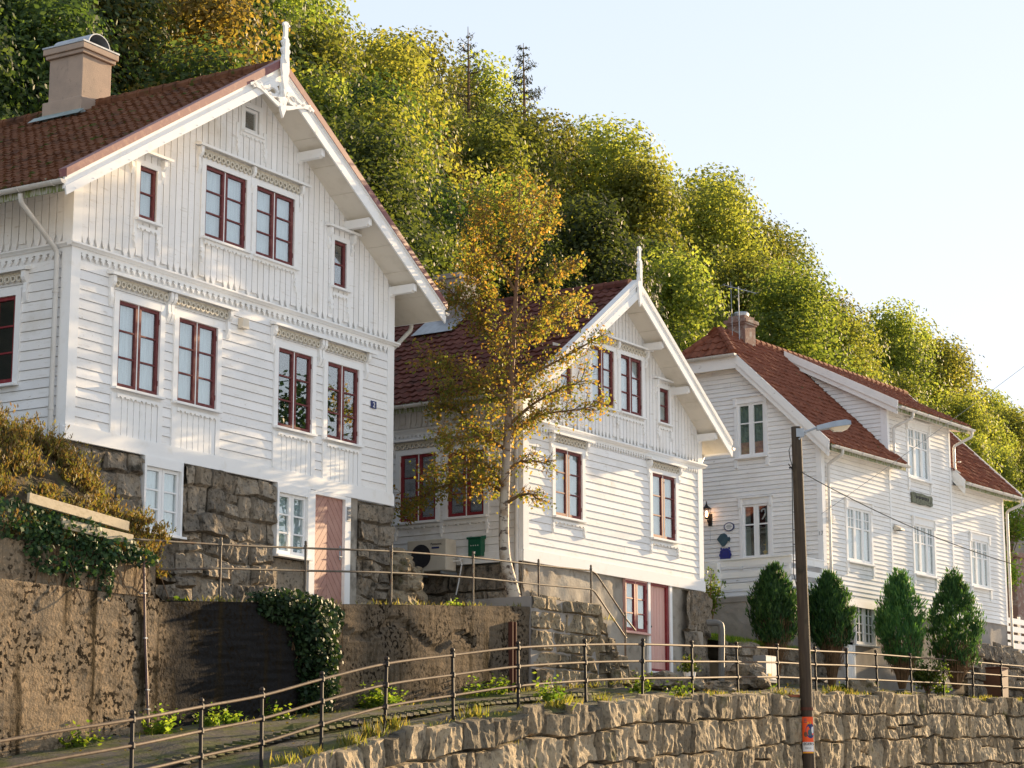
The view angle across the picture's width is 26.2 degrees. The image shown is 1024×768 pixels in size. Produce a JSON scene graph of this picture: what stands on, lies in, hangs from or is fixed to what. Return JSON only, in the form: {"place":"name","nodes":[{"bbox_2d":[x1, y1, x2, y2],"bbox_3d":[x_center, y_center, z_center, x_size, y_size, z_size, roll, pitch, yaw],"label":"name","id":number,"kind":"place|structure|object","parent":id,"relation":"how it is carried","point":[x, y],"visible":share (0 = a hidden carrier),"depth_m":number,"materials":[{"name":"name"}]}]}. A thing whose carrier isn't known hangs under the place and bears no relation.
{"place":"outdoors","nodes":[
{"label":"outdoors","id":0,"kind":"place"},
{"bbox_2d":[0,430,176,584],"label":"earth bank","id":1,"kind":"structure","parent":0,"point":[69,488],"depth_m":34.45,"materials":[{"name":"soil"}]},
{"bbox_2d":[27,493,128,530],"bbox_3d":[-6.590,1.957,33.547,0.050,0.318,2.313,-6,-13,29],"label":"edging board","id":2,"kind":"object","parent":1,"relation":"on","point":[66,508],"visible":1,"depth_m":33.46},
{"bbox_2d":[0,401,176,577],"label":"heather","id":3,"kind":"object","parent":1,"relation":"on","point":[24,434],"visible":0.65,"depth_m":34.98,"materials":[{"name":"plant"}]},
{"bbox_2d":[0,679,1021,767],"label":"path","id":4,"kind":"structure","parent":0,"point":[145,758],"depth_m":33.98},
{"bbox_2d":[0,538,529,757],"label":"concrete wall","id":5,"kind":"structure","parent":4,"relation":"on","point":[64,659],"depth_m":35.23,"materials":[{"name":"brown"}]},
{"bbox_2d":[0,496,168,604],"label":"ivy","id":6,"kind":"object","parent":5,"relation":"attached to","point":[86,543],"visible":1,"depth_m":33.29,"materials":[{"name":"green plant"}]},
{"bbox_2d":[245,587,344,714],"bbox_3d":[-3.576,4.710,37.879,0.668,2.445,2.707,-7,-13,31],"label":"ivy","id":7,"kind":"object","parent":5,"relation":"attached to","point":[322,631],"visible":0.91,"depth_m":37.98,"materials":[{"name":"green plant"}]},
{"bbox_2d":[135,537,635,655],"bbox_3d":[-1.679,3.889,41.919,0.099,2.140,16.842,-7,-13,31],"label":"railing","id":8,"kind":"object","parent":5,"relation":"on","point":[220,544],"visible":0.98,"depth_m":41.03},
{"bbox_2d":[163,692,596,763],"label":"kerb setts","id":9,"kind":"structure","parent":4,"relation":"on","point":[356,721],"depth_m":35.35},
{"bbox_2d":[0,638,1023,767],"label":"railing","id":10,"kind":"object","parent":4,"relation":"on","point":[132,719],"visible":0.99,"depth_m":36.37,"materials":[{"name":"metal"}]},
{"bbox_2d":[58,595,1022,767],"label":"grass","id":11,"kind":"structure","parent":4,"relation":"on","point":[449,698],"depth_m":41.12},
{"bbox_2d":[467,595,636,691],"bbox_3d":[0.924,6.128,46.833,1.890,2.933,4.515,-7,-13,31],"label":"stone revetment","id":12,"kind":"object","parent":4,"relation":"on","point":[554,620],"visible":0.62,"depth_m":45.85,"materials":[{"name":"stone"}]},
{"bbox_2d":[725,663,770,689],"bbox_3d":[5.480,6.926,52.033,1.154,0.808,1.298,10,-15,-41],"label":"boulder","id":13,"kind":"object","parent":4,"relation":"on","point":[750,669],"visible":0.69,"depth_m":51.62,"materials":[{"name":"stone"}]},
{"bbox_2d":[745,560,797,684],"bbox_3d":[6.740,6.059,56.045,1.589,3.183,1.600,0,-11,0],"label":"cypress","id":14,"kind":"object","parent":4,"relation":"on","point":[775,586],"visible":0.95,"depth_m":55.78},
{"bbox_2d":[725,640,830,686],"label":"rubble wall","id":15,"kind":"structure","parent":4,"relation":"on","point":[748,654],"depth_m":56.56,"materials":[{"name":"stone"}]},
{"bbox_2d":[808,569,860,685],"bbox_3d":[8.458,6.435,58.418,1.541,3.127,1.615,0,-11,0],"label":"cypress","id":16,"kind":"object","parent":4,"relation":"on","point":[831,617],"visible":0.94,"depth_m":58.15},
{"bbox_2d":[871,567,930,688],"bbox_3d":[10.862,6.778,61.429,1.646,3.432,1.718,6,-12,-26],"label":"cypress","id":17,"kind":"object","parent":4,"relation":"on","point":[897,605],"visible":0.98,"depth_m":61.11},
{"bbox_2d":[909,658,951,693],"bbox_3d":[11.685,8.245,62.058,1.434,1.104,1.083,0,-11,0],"label":"shrub","id":18,"kind":"object","parent":4,"relation":"on","point":[924,676],"visible":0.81,"depth_m":61.88,"materials":[{"name":"green plant"}]},
{"bbox_2d":[920,565,986,688],"bbox_3d":[12.812,7.037,63.824,1.944,3.574,1.783,4,-12,-18],"label":"cypress","id":19,"kind":"object","parent":4,"relation":"on","point":[954,597],"visible":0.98,"depth_m":63.47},
{"bbox_2d":[963,639,1023,698],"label":"stone wall","id":20,"kind":"structure","parent":4,"relation":"on","point":[998,652],"depth_m":67.53,"materials":[{"name":"stone"}]},
{"bbox_2d":[983,667,1008,696],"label":"wheeled bin","id":21,"kind":"object","parent":4,"relation":"on","point":[994,681],"visible":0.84,"depth_m":66.50,"materials":[{"name":"brown plastic"}]},
{"bbox_2d":[306,0,1023,412],"label":"sky","id":22,"kind":"structure","parent":0,"point":[891,132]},
{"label":"terrace ground","id":23,"kind":"structure","parent":0,"visible":0},
{"bbox_2d":[0,21,449,603],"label":"wooden house","id":24,"kind":"structure","parent":23,"relation":"on","point":[206,281],"depth_m":40.59,"materials":[{"name":"white paint"}]},
{"bbox_2d":[0,287,22,387],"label":"window","id":25,"kind":"structure","parent":24,"relation":"in","point":[11,303],"depth_m":37.72,"materials":[{"name":"white paint"}]},
{"bbox_2d":[110,291,165,399],"bbox_3d":[-6.787,-0.587,38.462,0.875,2.120,1.690,-7,-13,31],"label":"window","id":26,"kind":"structure","parent":24,"relation":"in","point":[138,332],"depth_m":38.36,"materials":[{"name":"white paint"}]},
{"bbox_2d":[134,158,162,227],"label":"window","id":27,"kind":"structure","parent":24,"relation":"in","point":[145,179],"depth_m":39.03,"materials":[{"name":"white paint"}]},
{"bbox_2d":[139,455,186,539],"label":"window","id":28,"kind":"structure","parent":24,"relation":"in","point":[161,481],"depth_m":38.53,"materials":[{"name":"white paint"}]},
{"bbox_2d":[171,309,222,413],"bbox_3d":[-5.956,-0.327,39.792,0.875,2.120,1.690,-7,-13,31],"label":"window","id":29,"kind":"structure","parent":24,"relation":"in","point":[197,348],"depth_m":39.69,"materials":[{"name":"white paint"}]},
{"bbox_2d":[199,156,251,253],"bbox_3d":[-5.598,-3.233,40.955,0.875,1.950,1.800,-7,-13,31],"label":"window","id":30,"kind":"structure","parent":24,"relation":"in","point":[223,217],"depth_m":40.84,"materials":[{"name":"white paint"}]},
{"bbox_2d":[241,102,265,139],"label":"window","id":31,"kind":"structure","parent":24,"relation":"in","point":[249,118],"depth_m":41.88,"materials":[{"name":"white paint"}]},
{"bbox_2d":[251,178,299,270],"bbox_3d":[-4.816,-2.974,42.200,0.875,1.940,1.790,-7,-13,31],"label":"window","id":32,"kind":"structure","parent":24,"relation":"in","point":[272,239],"depth_m":42.10,"materials":[{"name":"white paint"}]},
{"bbox_2d":[271,482,313,560],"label":"window","id":33,"kind":"structure","parent":24,"relation":"in","point":[292,505],"depth_m":41.59,"materials":[{"name":"white paint"}]},
{"bbox_2d":[272,340,317,436],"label":"window","id":34,"kind":"structure","parent":24,"relation":"in","point":[303,361],"depth_m":42.43,"materials":[{"name":"white paint"}]},
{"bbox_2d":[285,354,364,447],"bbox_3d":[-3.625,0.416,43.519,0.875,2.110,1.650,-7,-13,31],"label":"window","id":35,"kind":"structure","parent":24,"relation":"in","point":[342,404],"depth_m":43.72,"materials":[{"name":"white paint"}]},
{"bbox_2d":[314,495,342,603],"bbox_3d":[-3.547,3.236,42.461,0.092,2.130,0.980,-7,-13,31],"label":"door","id":36,"kind":"structure","parent":24,"relation":"in","point":[328,511],"depth_m":42.53,"materials":[{"name":"pink"}]},
{"bbox_2d":[330,234,352,292],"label":"window","id":37,"kind":"structure","parent":24,"relation":"in","point":[337,260],"depth_m":43.89,"materials":[{"name":"white paint"}]},
{"bbox_2d":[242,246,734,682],"bbox_3d":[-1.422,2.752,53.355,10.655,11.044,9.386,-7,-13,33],"label":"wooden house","id":38,"kind":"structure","parent":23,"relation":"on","point":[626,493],"depth_m":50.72,"materials":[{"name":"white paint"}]},
{"bbox_2d":[394,447,462,535],"bbox_3d":[-1.905,2.357,49.253,1.580,2.100,0.875,-7,-13,33],"label":"window","id":39,"kind":"structure","parent":38,"relation":"in","point":[405,482],"depth_m":49.22,"materials":[{"name":"white paint"}]},
{"bbox_2d":[407,538,462,594],"bbox_3d":[-1.613,4.019,47.976,1.255,1.213,0.610,-7,-13,33],"label":"heat pump","id":40,"kind":"object","parent":38,"relation":"attached to","point":[436,564],"visible":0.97,"depth_m":47.77,"materials":[{"name":"beige metal"}]},
{"bbox_2d":[441,443,513,531],"bbox_3d":[-0.824,2.234,48.545,1.570,2.030,0.875,-7,-13,33],"label":"window","id":41,"kind":"structure","parent":38,"relation":"in","point":[476,510],"depth_m":48.33,"materials":[{"name":"white paint"}]},
{"bbox_2d":[550,442,587,522],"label":"window","id":42,"kind":"structure","parent":38,"relation":"in","point":[568,493],"depth_m":49.08,"materials":[{"name":"white paint"}]},
{"bbox_2d":[589,342,619,411],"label":"window","id":43,"kind":"structure","parent":38,"relation":"in","point":[608,360],"depth_m":50.95,"materials":[{"name":"white paint"}]},
{"bbox_2d":[617,349,647,419],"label":"window","id":44,"kind":"structure","parent":38,"relation":"in","point":[631,376],"depth_m":51.88,"materials":[{"name":"white paint"}]},
{"bbox_2d":[622,578,652,635],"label":"window","id":45,"kind":"structure","parent":38,"relation":"in","point":[634,591],"depth_m":50.94,"materials":[{"name":"pink wood"}]},
{"bbox_2d":[620,467,681,549],"bbox_3d":[3.337,2.968,52.671,0.875,2.130,1.720,-7,-13,33],"label":"window","id":46,"kind":"structure","parent":38,"relation":"in","point":[663,485],"depth_m":52.58,"materials":[{"name":"white paint"}]},
{"bbox_2d":[651,586,664,669],"bbox_3d":[3.414,5.728,51.748,0.130,1.940,0.780,-7,-13,33],"label":"door","id":47,"kind":"structure","parent":38,"relation":"in","point":[657,593],"depth_m":51.82,"materials":[{"name":"pink"}]},
{"bbox_2d":[657,384,674,426],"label":"window","id":48,"kind":"structure","parent":38,"relation":"in","point":[664,401],"depth_m":53.15,"materials":[{"name":"white paint"}]},
{"bbox_2d":[392,163,616,596],"bbox_3d":[-0.262,0.019,46.271,5.037,9.696,3.864,0,-11,0],"label":"birch tree","id":49,"kind":"object","parent":23,"relation":"on","point":[539,327],"visible":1,"depth_m":46.34,"materials":[{"name":"yellow plant"}]},
{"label":"hillside","id":50,"kind":"structure","parent":0,"visible":0},
{"bbox_2d":[0,0,48,119],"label":"leafy tree","id":51,"kind":"object","parent":50,"relation":"on","point":[5,108],"visible":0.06,"depth_m":51.20,"materials":[{"name":"green plant"}]},
{"bbox_2d":[0,0,56,116],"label":"leafy tree","id":52,"kind":"object","parent":50,"relation":"on","point":[38,87],"visible":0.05,"depth_m":53.76,"materials":[{"name":"green plant"}]},
{"bbox_2d":[0,0,137,115],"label":"leafy tree","id":53,"kind":"object","parent":50,"relation":"on","point":[62,13],"visible":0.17,"depth_m":53.90,"materials":[{"name":"green plant"}]},
{"bbox_2d":[37,0,189,101],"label":"leafy tree","id":54,"kind":"object","parent":50,"relation":"on","point":[147,50],"visible":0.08,"depth_m":58.85,"materials":[{"name":"green plant"}]},
{"bbox_2d":[46,0,183,100],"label":"leafy tree","id":55,"kind":"object","parent":50,"relation":"on","point":[143,32],"visible":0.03,"depth_m":59.43,"materials":[{"name":"green plant"}]},
{"bbox_2d":[121,27,261,451],"bbox_3d":[-8.533,-1.878,56.921,10.769,15.064,8.952,-3,-11,14],"label":"leafy tree","id":56,"kind":"object","parent":50,"relation":"on","point":[182,70],"visible":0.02,"depth_m":57.48,"materials":[{"name":"green plant"}]},
{"bbox_2d":[118,0,296,85],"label":"leafy tree","id":57,"kind":"object","parent":50,"relation":"on","point":[213,16],"visible":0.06,"depth_m":61.39,"materials":[{"name":"green plant"}]},
{"bbox_2d":[150,0,397,147],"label":"leafy tree","id":58,"kind":"object","parent":50,"relation":"on","point":[267,23],"visible":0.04,"depth_m":72.68,"materials":[{"name":"green plant"}]},
{"bbox_2d":[286,0,375,61],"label":"leafy tree","id":59,"kind":"object","parent":50,"relation":"on","point":[349,19],"visible":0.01,"depth_m":91.48,"materials":[{"name":"green plant"}]},
{"bbox_2d":[256,0,409,97],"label":"leafy tree","id":60,"kind":"object","parent":50,"relation":"on","point":[287,8],"visible":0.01,"depth_m":81.85,"materials":[{"name":"green plant"}]},
{"bbox_2d":[269,6,418,208],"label":"leafy tree","id":61,"kind":"object","parent":50,"relation":"on","point":[336,54],"visible":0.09,"depth_m":76.18,"materials":[{"name":"green plant"}]},
{"bbox_2d":[290,62,429,242],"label":"leafy tree","id":62,"kind":"object","parent":50,"relation":"on","point":[321,99],"visible":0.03,"depth_m":70.58,"materials":[{"name":"green plant"}]},
{"bbox_2d":[353,25,469,183],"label":"leafy tree","id":63,"kind":"object","parent":50,"relation":"on","point":[424,73],"visible":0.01,"depth_m":91.52,"materials":[{"name":"green plant"}]},
{"bbox_2d":[327,105,506,300],"bbox_3d":[-4.063,-0.754,63.649,8.984,15.004,10.139,2,-11,-11],"label":"leafy tree","id":64,"kind":"object","parent":50,"relation":"on","point":[371,165],"visible":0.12,"depth_m":64.22,"materials":[{"name":"green plant"}]},
{"bbox_2d":[338,88,502,298],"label":"leafy tree","id":65,"kind":"object","parent":50,"relation":"on","point":[377,111],"visible":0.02,"depth_m":71.46,"materials":[{"name":"green plant"}]},
{"bbox_2d":[335,25,507,230],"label":"leafy tree","id":66,"kind":"object","parent":50,"relation":"on","point":[396,65],"visible":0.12,"depth_m":80.75,"materials":[{"name":"green plant"}]},
{"bbox_2d":[334,66,531,282],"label":"leafy tree","id":67,"kind":"object","parent":50,"relation":"on","point":[373,89],"visible":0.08,"depth_m":74.07,"materials":[{"name":"green plant"}]},
{"bbox_2d":[385,25,489,123],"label":"leafy tree","id":68,"kind":"object","parent":50,"relation":"on","point":[440,56],"visible":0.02,"depth_m":105.82,"materials":[{"name":"green plant"}]},
{"bbox_2d":[408,122,489,203],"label":"leafy tree","id":69,"kind":"object","parent":50,"relation":"on","point":[463,166],"visible":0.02,"depth_m":84.83,"materials":[{"name":"green plant"}]},
{"bbox_2d":[440,33,493,133],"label":"spruce tree","id":70,"kind":"object","parent":50,"relation":"on","point":[468,80],"visible":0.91,"depth_m":96.17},
{"bbox_2d":[441,48,573,195],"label":"leafy tree","id":71,"kind":"object","parent":50,"relation":"on","point":[492,84],"visible":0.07,"depth_m":111.31,"materials":[{"name":"green plant"}]},
{"bbox_2d":[457,172,574,298],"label":"leafy tree","id":72,"kind":"object","parent":50,"relation":"on","point":[494,194],"visible":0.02,"depth_m":77.99,"materials":[{"name":"green plant"}]},
{"bbox_2d":[449,110,589,277],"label":"leafy tree","id":73,"kind":"object","parent":50,"relation":"on","point":[497,151],"visible":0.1,"depth_m":88.01,"materials":[{"name":"green plant"}]},
{"bbox_2d":[495,43,554,135],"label":"spruce tree","id":74,"kind":"object","parent":50,"relation":"on","point":[523,83],"visible":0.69,"depth_m":98.35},
{"bbox_2d":[469,223,586,301],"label":"leafy tree","id":75,"kind":"object","parent":50,"relation":"on","point":[544,260],"visible":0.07,"depth_m":71.25,"materials":[{"name":"green plant"}]},
{"bbox_2d":[477,103,595,270],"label":"leafy tree","id":76,"kind":"object","parent":50,"relation":"on","point":[541,140],"visible":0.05,"depth_m":92.99,"materials":[{"name":"green plant"}]},
{"bbox_2d":[527,107,616,225],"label":"leafy tree","id":77,"kind":"object","parent":50,"relation":"on","point":[566,129],"visible":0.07,"depth_m":101.58,"materials":[{"name":"green plant"}]},
{"bbox_2d":[497,188,708,351],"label":"leafy tree","id":78,"kind":"object","parent":50,"relation":"on","point":[584,226],"visible":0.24,"depth_m":75.34,"materials":[{"name":"green plant"}]},
{"bbox_2d":[556,111,751,318],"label":"leafy tree","id":79,"kind":"object","parent":50,"relation":"on","point":[608,151],"visible":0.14,"depth_m":100.30,"materials":[{"name":"green plant"}]},
{"bbox_2d":[600,233,715,347],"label":"leafy tree","id":80,"kind":"object","parent":50,"relation":"on","point":[651,241],"visible":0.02,"depth_m":84.78,"materials":[{"name":"green plant"}]},
{"bbox_2d":[593,147,739,326],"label":"leafy tree","id":81,"kind":"object","parent":50,"relation":"on","point":[643,189],"visible":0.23,"depth_m":97.42,"materials":[{"name":"green plant"}]},
{"bbox_2d":[632,243,744,350],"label":"leafy tree","id":82,"kind":"object","parent":50,"relation":"on","point":[676,283],"visible":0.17,"depth_m":79.23,"materials":[{"name":"green plant"}]},
{"bbox_2d":[669,162,794,293],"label":"leafy tree","id":83,"kind":"object","parent":50,"relation":"on","point":[716,176],"visible":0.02,"depth_m":116.82,"materials":[{"name":"green plant"}]},
{"bbox_2d":[662,167,830,341],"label":"leafy tree","id":84,"kind":"object","parent":50,"relation":"on","point":[716,213],"visible":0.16,"depth_m":104.44,"materials":[{"name":"green plant"}]},
{"bbox_2d":[696,246,797,343],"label":"leafy tree","id":85,"kind":"object","parent":50,"relation":"on","point":[740,274],"visible":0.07,"depth_m":99.95,"materials":[{"name":"green plant"}]},
{"bbox_2d":[715,210,831,318],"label":"leafy tree","id":86,"kind":"object","parent":50,"relation":"on","point":[782,254],"visible":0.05,"depth_m":109.74,"materials":[{"name":"green plant"}]},
{"bbox_2d":[761,219,887,366],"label":"leafy tree","id":87,"kind":"object","parent":50,"relation":"on","point":[804,246],"visible":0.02,"depth_m":122.82,"materials":[{"name":"green plant"}]},
{"bbox_2d":[735,257,920,540],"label":"leafy tree","id":88,"kind":"object","parent":50,"relation":"on","point":[800,330],"visible":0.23,"depth_m":87.16,"materials":[{"name":"green plant"}]},
{"bbox_2d":[806,301,925,503],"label":"leafy tree","id":89,"kind":"object","parent":50,"relation":"on","point":[854,337],"visible":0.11,"depth_m":93.53,"materials":[{"name":"green plant"}]},
{"bbox_2d":[858,296,961,418],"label":"leafy tree","id":90,"kind":"object","parent":50,"relation":"on","point":[901,350],"visible":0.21,"depth_m":124.08,"materials":[{"name":"green plant"}]},
{"bbox_2d":[880,368,942,411],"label":"leafy tree","id":91,"kind":"object","parent":50,"relation":"on","point":[908,386],"depth_m":112.91,"materials":[{"name":"green plant"}]},
{"bbox_2d":[909,330,1017,460],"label":"leafy tree","id":92,"kind":"object","parent":50,"relation":"on","point":[952,360],"visible":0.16,"depth_m":128.49,"materials":[{"name":"green plant"}]},
{"bbox_2d":[935,386,1019,490],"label":"leafy tree","id":93,"kind":"object","parent":50,"relation":"on","point":[969,416],"visible":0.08,"depth_m":112.11,"materials":[{"name":"green plant"}]},
{"bbox_2d":[957,430,1019,550],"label":"leafy tree","id":94,"kind":"object","parent":50,"relation":"on","point":[978,449],"visible":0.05,"depth_m":103.72,"materials":[{"name":"green plant"}]},
{"bbox_2d":[981,441,1023,641],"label":"leafy tree","id":95,"kind":"object","parent":50,"relation":"on","point":[1012,476],"visible":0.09,"depth_m":109.42,"materials":[{"name":"green plant"}]},
{"bbox_2d":[991,402,1023,467],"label":"leafy tree","id":96,"kind":"object","parent":50,"relation":"on","point":[1019,425],"visible":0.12,"depth_m":134.47,"materials":[{"name":"green plant"}]},
{"bbox_2d":[1002,488,1023,551],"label":"shrub","id":97,"kind":"object","parent":50,"relation":"on","point":[1015,525],"visible":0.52,"depth_m":84.03,"materials":[{"name":"green plant"}]},
{"bbox_2d":[1006,552,1023,635],"bbox_3d":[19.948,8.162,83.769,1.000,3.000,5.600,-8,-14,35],"label":"stone gatepost","id":98,"kind":"object","parent":50,"relation":"on","point":[1018,602],"visible":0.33,"depth_m":81.54,"materials":[{"name":"stone"}]},
{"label":"street","id":99,"kind":"structure","parent":0,"visible":0},
{"bbox_2d":[272,691,1023,767],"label":"stone wall","id":100,"kind":"structure","parent":99,"relation":"on","point":[881,729],"depth_m":45.81,"materials":[{"name":"stone"}]},
{"bbox_2d":[788,419,850,767],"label":"street lamp","id":101,"kind":"object","parent":99,"relation":"on","point":[798,433],"visible":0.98,"depth_m":51.48,"materials":[{"name":"metal"}]},
{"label":"garden ground","id":102,"kind":"structure","parent":0,"visible":0},
{"bbox_2d":[650,282,1023,694],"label":"wooden house","id":103,"kind":"structure","parent":102,"relation":"on","point":[763,397],"depth_m":62.93,"materials":[{"name":"white paint"}]},
{"bbox_2d":[731,393,787,468],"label":"window","id":104,"kind":"structure","parent":103,"relation":"in","point":[750,411],"depth_m":62.24,"materials":[{"name":"white paint"}]},
{"bbox_2d":[736,494,791,569],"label":"window","id":105,"kind":"structure","parent":103,"relation":"in","point":[755,512],"depth_m":61.73,"materials":[{"name":"white paint"}]},
{"bbox_2d":[827,497,876,578],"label":"window","id":106,"kind":"structure","parent":103,"relation":"in","point":[858,517],"depth_m":62.18,"materials":[{"name":"white paint"}]},
{"bbox_2d":[848,608,879,649],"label":"window","id":107,"kind":"structure","parent":103,"relation":"in","point":[863,637],"depth_m":61.94,"materials":[{"name":"white paint"}]},
{"bbox_2d":[879,417,933,494],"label":"window","id":108,"kind":"structure","parent":103,"relation":"in","point":[919,458],"depth_m":65.92,"materials":[{"name":"white paint"}]},
{"bbox_2d":[910,515,939,589],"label":"window","id":109,"kind":"structure","parent":103,"relation":"in","point":[924,562],"depth_m":65.49,"materials":[{"name":"white paint"}]},
{"bbox_2d":[968,530,993,601],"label":"window","id":110,"kind":"structure","parent":103,"relation":"in","point":[980,569],"depth_m":68.61,"materials":[{"name":"white paint"}]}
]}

